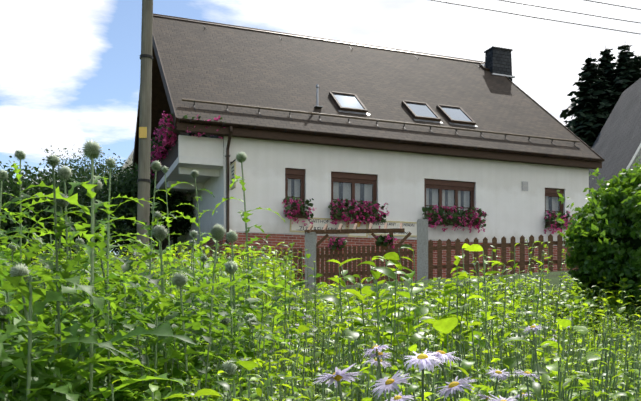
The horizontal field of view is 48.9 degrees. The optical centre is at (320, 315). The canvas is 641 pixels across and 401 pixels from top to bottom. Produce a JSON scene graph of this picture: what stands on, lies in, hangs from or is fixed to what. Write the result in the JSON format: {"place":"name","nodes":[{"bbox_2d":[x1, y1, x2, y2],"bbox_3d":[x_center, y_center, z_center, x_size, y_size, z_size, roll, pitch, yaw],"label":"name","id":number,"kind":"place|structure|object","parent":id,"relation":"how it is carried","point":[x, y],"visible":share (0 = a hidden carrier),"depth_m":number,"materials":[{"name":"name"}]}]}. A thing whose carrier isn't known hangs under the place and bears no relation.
{"place":"outdoors","nodes":[
{"label":"outdoors","id":0,"kind":"place"},
{"bbox_2d":[0,0,640,253],"label":"sky","id":1,"kind":"structure","parent":0,"point":[70,69],"materials":[{"name":"white"}]},
{"bbox_2d":[8,254,640,375],"bbox_3d":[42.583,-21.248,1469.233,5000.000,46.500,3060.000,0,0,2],"label":"terrain","id":2,"kind":"structure","parent":0,"point":[553,277],"depth_m":12.02,"materials":[{"name":"green plant"}]},
{"bbox_2d":[13,146,106,258],"bbox_3d":[-13.649,-4.308,37.350,7.998,9.334,7.672,0,0,2],"label":"shrub","id":3,"kind":"object","parent":2,"relation":"on","point":[75,167],"depth_m":37.30,"materials":[{"name":"green plant"}]},
{"bbox_2d":[0,156,136,265],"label":"hedge","id":4,"kind":"object","parent":2,"relation":"on","point":[14,190],"depth_m":19.24,"materials":[{"name":"green plant"}]},
{"bbox_2d":[24,149,132,254],"bbox_3d":[-10.863,-3.572,33.852,7.089,8.064,6.801,0,0,2],"label":"shrub","id":5,"kind":"object","parent":2,"relation":"on","point":[81,172],"depth_m":32.60,"materials":[{"name":"green plant"}]},
{"bbox_2d":[61,162,173,255],"bbox_3d":[-8.413,-3.165,30.630,5.953,6.933,5.760,0,0,2],"label":"shrub","id":6,"kind":"object","parent":2,"relation":"on","point":[107,180],"depth_m":29.41,"materials":[{"name":"green plant"}]},
{"bbox_2d":[119,149,154,261],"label":"house","id":7,"kind":"structure","parent":2,"relation":"on","point":[128,161],"depth_m":55.26,"materials":[{"name":"white paint"}]},
{"bbox_2d":[136,0,152,269],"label":"utility pole","id":8,"kind":"object","parent":2,"relation":"on","point":[143,179],"visible":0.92,"depth_m":13.06,"materials":[{"name":"grey wood"}]},
{"bbox_2d":[431,0,640,33],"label":"power lines","id":9,"kind":"object","parent":8,"relation":"attached to","point":[556,9],"visible":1,"depth_m":16.71,"materials":[{"name":"black metal"}]},
{"bbox_2d":[97,162,195,272],"bbox_3d":[-5.774,-2.963,25.615,4.345,6.159,4.613,0,0,2],"label":"hedge","id":10,"kind":"object","parent":2,"relation":"on","point":[130,188],"depth_m":24.26,"materials":[{"name":"green plant"}]},
{"bbox_2d":[0,139,302,400],"bbox_3d":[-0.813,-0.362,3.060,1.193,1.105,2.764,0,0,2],"label":"globe thistles","id":11,"kind":"object","parent":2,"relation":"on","point":[92,148],"visible":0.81,"depth_m":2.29,"materials":[{"name":"green plant"}]},
{"bbox_2d":[1,234,325,390],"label":"herb","id":12,"kind":"object","parent":2,"relation":"on","point":[277,318],"depth_m":4.61,"materials":[{"name":"green plant"}]},
{"bbox_2d":[270,251,342,388],"bbox_3d":[-0.077,0.225,5.348,0.608,1.677,2.837,0,0,2],"label":"tall herb","id":13,"kind":"object","parent":2,"relation":"on","point":[313,295],"depth_m":4.60,"materials":[{"name":"green plant"}]},
{"bbox_2d":[5,241,640,351],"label":"herb","id":14,"kind":"object","parent":2,"relation":"on","point":[608,298],"depth_m":8.72,"materials":[{"name":"green plant"}]},
{"bbox_2d":[17,298,640,400],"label":"meadow","id":15,"kind":"structure","parent":2,"relation":"on","point":[604,342],"depth_m":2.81,"materials":[{"name":"green plant"}]},
{"bbox_2d":[113,219,578,288],"bbox_3d":[2.161,-1.215,15.933,14.916,1.887,0.588,0,0,7],"label":"garden fence","id":16,"kind":"object","parent":2,"relation":"on","point":[425,265],"visible":0.46,"depth_m":15.94,"materials":[{"name":"brown wood"}]},
{"bbox_2d":[335,233,388,251],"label":"hanging baskets","id":17,"kind":"object","parent":16,"relation":"attached to","point":[383,247],"visible":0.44,"depth_m":16.01,"materials":[{"name":"beige"}]},
{"bbox_2d":[328,234,396,250],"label":"flowers","id":18,"kind":"object","parent":17,"relation":"in","point":[380,240],"depth_m":16.00,"materials":[{"name":"pink plant"}]},
{"bbox_2d":[111,357,629,400],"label":"herb","id":19,"kind":"object","parent":2,"relation":"on","point":[266,383],"depth_m":1.60,"materials":[{"name":"green plant"}]},
{"bbox_2d":[163,132,588,286],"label":"house walls","id":20,"kind":"structure","parent":2,"relation":"on","point":[506,203],"depth_m":21.84,"materials":[{"name":"white paint"}]},
{"bbox_2d":[231,161,235,189],"bbox_3d":[-2.438,-3.898,19.707,0.040,0.710,0.480,0,0,-20],"label":"bracket sign","id":21,"kind":"object","parent":20,"relation":"attached to","point":[233,169],"visible":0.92,"depth_m":19.62,"materials":[{"name":"grey"}]},
{"bbox_2d":[132,13,482,170],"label":"roof","id":22,"kind":"structure","parent":20,"relation":"on","point":[159,103],"depth_m":28.23,"materials":[{"name":"brown tile"}]},
{"bbox_2d":[290,217,346,231],"bbox_3d":[-0.053,-2.660,20.884,1.803,0.450,0.052,0,0,-20],"label":"gasthof sign","id":23,"kind":"object","parent":20,"relation":"attached to","point":[294,226],"visible":0.5,"depth_m":20.82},
{"bbox_2d":[298,226,337,230],"bbox_3d":[-0.047,-2.541,20.870,1.387,0.141,0.006,0,0,-20],"label":"sign lettering","id":24,"kind":"object","parent":23,"relation":"attached to","point":[314,228],"visible":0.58,"depth_m":20.82,"materials":[{"name":"grey"}]},
{"bbox_2d":[309,219,328,222],"bbox_3d":[-0.047,-2.788,20.870,0.628,0.094,0.008,0,0,-20],"label":"sign lettering","id":25,"kind":"object","parent":23,"relation":"attached to","point":[327,221],"visible":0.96,"depth_m":20.86,"materials":[{"name":"grey"}]},
{"bbox_2d":[135,111,577,233],"bbox_3d":[-1.721,-4.142,23.369,18.822,3.087,9.298,0,0,24],"label":"geranium","id":26,"kind":"object","parent":20,"relation":"attached to","point":[172,140],"depth_m":21.10,"materials":[{"name":"pink plant"}]},
{"bbox_2d":[348,220,367,237],"bbox_3d":[1.121,-2.688,21.319,0.653,0.657,0.050,0,0,-20],"label":"brewery sign","id":27,"kind":"object","parent":20,"relation":"attached to","point":[362,226],"visible":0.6,"depth_m":21.33,"materials":[{"name":"beige metal"}]},
{"bbox_2d":[152,14,602,161],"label":"roof front","id":28,"kind":"structure","parent":20,"relation":"on","point":[216,62],"depth_m":24.24,"materials":[{"name":"brown tile"}]},
{"bbox_2d":[182,25,579,148],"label":"roof fittings","id":29,"kind":"object","parent":28,"relation":"on","point":[354,104],"visible":0.96,"depth_m":23.24,"materials":[{"name":"brown metal"}]},
{"bbox_2d":[150,46,604,256],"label":"house fittings","id":30,"kind":"object","parent":20,"relation":"attached to","point":[188,155],"visible":0.77,"depth_m":21.02,"materials":[{"name":"brown metal"}]},
{"bbox_2d":[368,221,416,236],"bbox_3d":[2.262,-2.675,21.741,1.712,0.464,0.050,0,0,-20],"label":"restaurant sign","id":31,"kind":"object","parent":20,"relation":"attached to","point":[412,229],"visible":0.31,"depth_m":21.78,"materials":[{"name":"white"}]},
{"bbox_2d":[373,222,413,225],"bbox_3d":[2.268,-2.805,21.727,1.391,0.083,0.008,0,0,-20],"label":"sign lettering","id":32,"kind":"object","parent":31,"relation":"attached to","point":[392,224],"visible":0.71,"depth_m":21.69,"materials":[{"name":"grey"}]},
{"bbox_2d":[284,168,567,227],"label":"windows","id":33,"kind":"structure","parent":20,"relation":"attached to","point":[363,188],"depth_m":21.91,"materials":[{"name":"brown wood"}]},
{"bbox_2d":[522,181,527,190],"bbox_3d":[6.798,-4.296,23.432,0.240,0.300,0.030,0,0,-20],"label":"vent grille","id":34,"kind":"object","parent":20,"relation":"attached to","point":[524,186],"visible":1,"depth_m":23.42,"materials":[{"name":"grey metal"}]},
{"bbox_2d":[316,243,515,400],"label":"tall herb","id":35,"kind":"object","parent":2,"relation":"on","point":[420,309],"depth_m":3.07,"materials":[{"name":"green plant"}]},
{"bbox_2d":[260,306,583,400],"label":"stems","id":36,"kind":"object","parent":2,"relation":"on","point":[389,395],"depth_m":1.08,"materials":[{"name":"green plant"}]},
{"bbox_2d":[256,304,572,400],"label":"daisies","id":37,"kind":"object","parent":36,"relation":"attached to","point":[430,362],"visible":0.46,"depth_m":0.86,"materials":[{"name":"purple plant"}]},
{"bbox_2d":[296,311,570,400],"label":"daisy discs","id":38,"kind":"object","parent":37,"relation":"attached to","point":[339,377],"visible":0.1,"depth_m":0.87,"materials":[{"name":"yellow plant"}]},
{"bbox_2d":[463,239,569,383],"bbox_3d":[1.288,0.214,5.182,0.955,1.872,3.734,0,0,23],"label":"tall herb","id":39,"kind":"object","parent":2,"relation":"on","point":[535,296],"depth_m":4.56,"materials":[{"name":"green plant"}]},
{"bbox_2d":[560,58,617,147],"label":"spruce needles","id":40,"kind":"object","parent":2,"relation":"on","point":[584,104],"depth_m":50.82,"materials":[{"name":"green plant"}]},
{"bbox_2d":[553,156,640,307],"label":"hedge shrub","id":41,"kind":"object","parent":2,"relation":"on","point":[589,255],"depth_m":9.19,"materials":[{"name":"green plant"}]},
{"bbox_2d":[577,48,620,146],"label":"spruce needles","id":42,"kind":"object","parent":2,"relation":"on","point":[609,58],"depth_m":51.24,"materials":[{"name":"green plant"}]},
{"bbox_2d":[589,78,640,207],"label":"neighbour house","id":43,"kind":"structure","parent":2,"relation":"on","point":[616,146],"depth_m":39.99,"materials":[{"name":"stone"}]},
{"bbox_2d":[600,44,640,131],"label":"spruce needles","id":44,"kind":"object","parent":2,"relation":"on","point":[626,77],"depth_m":50.85,"materials":[{"name":"green plant"}]},
{"bbox_2d":[619,272,640,318],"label":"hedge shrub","id":45,"kind":"object","parent":2,"relation":"on","point":[638,288],"visible":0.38,"depth_m":8.64,"materials":[{"name":"green plant"}]},
{"bbox_2d":[632,55,640,81],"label":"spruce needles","id":46,"kind":"object","parent":2,"relation":"on","point":[636,65],"depth_m":51.54,"materials":[{"name":"green plant"}]},
{"bbox_2d":[36,253,640,343],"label":"plants","id":47,"kind":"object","parent":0,"point":[630,308],"depth_m":8.88,"materials":[{"name":"green plant"}]}
]}

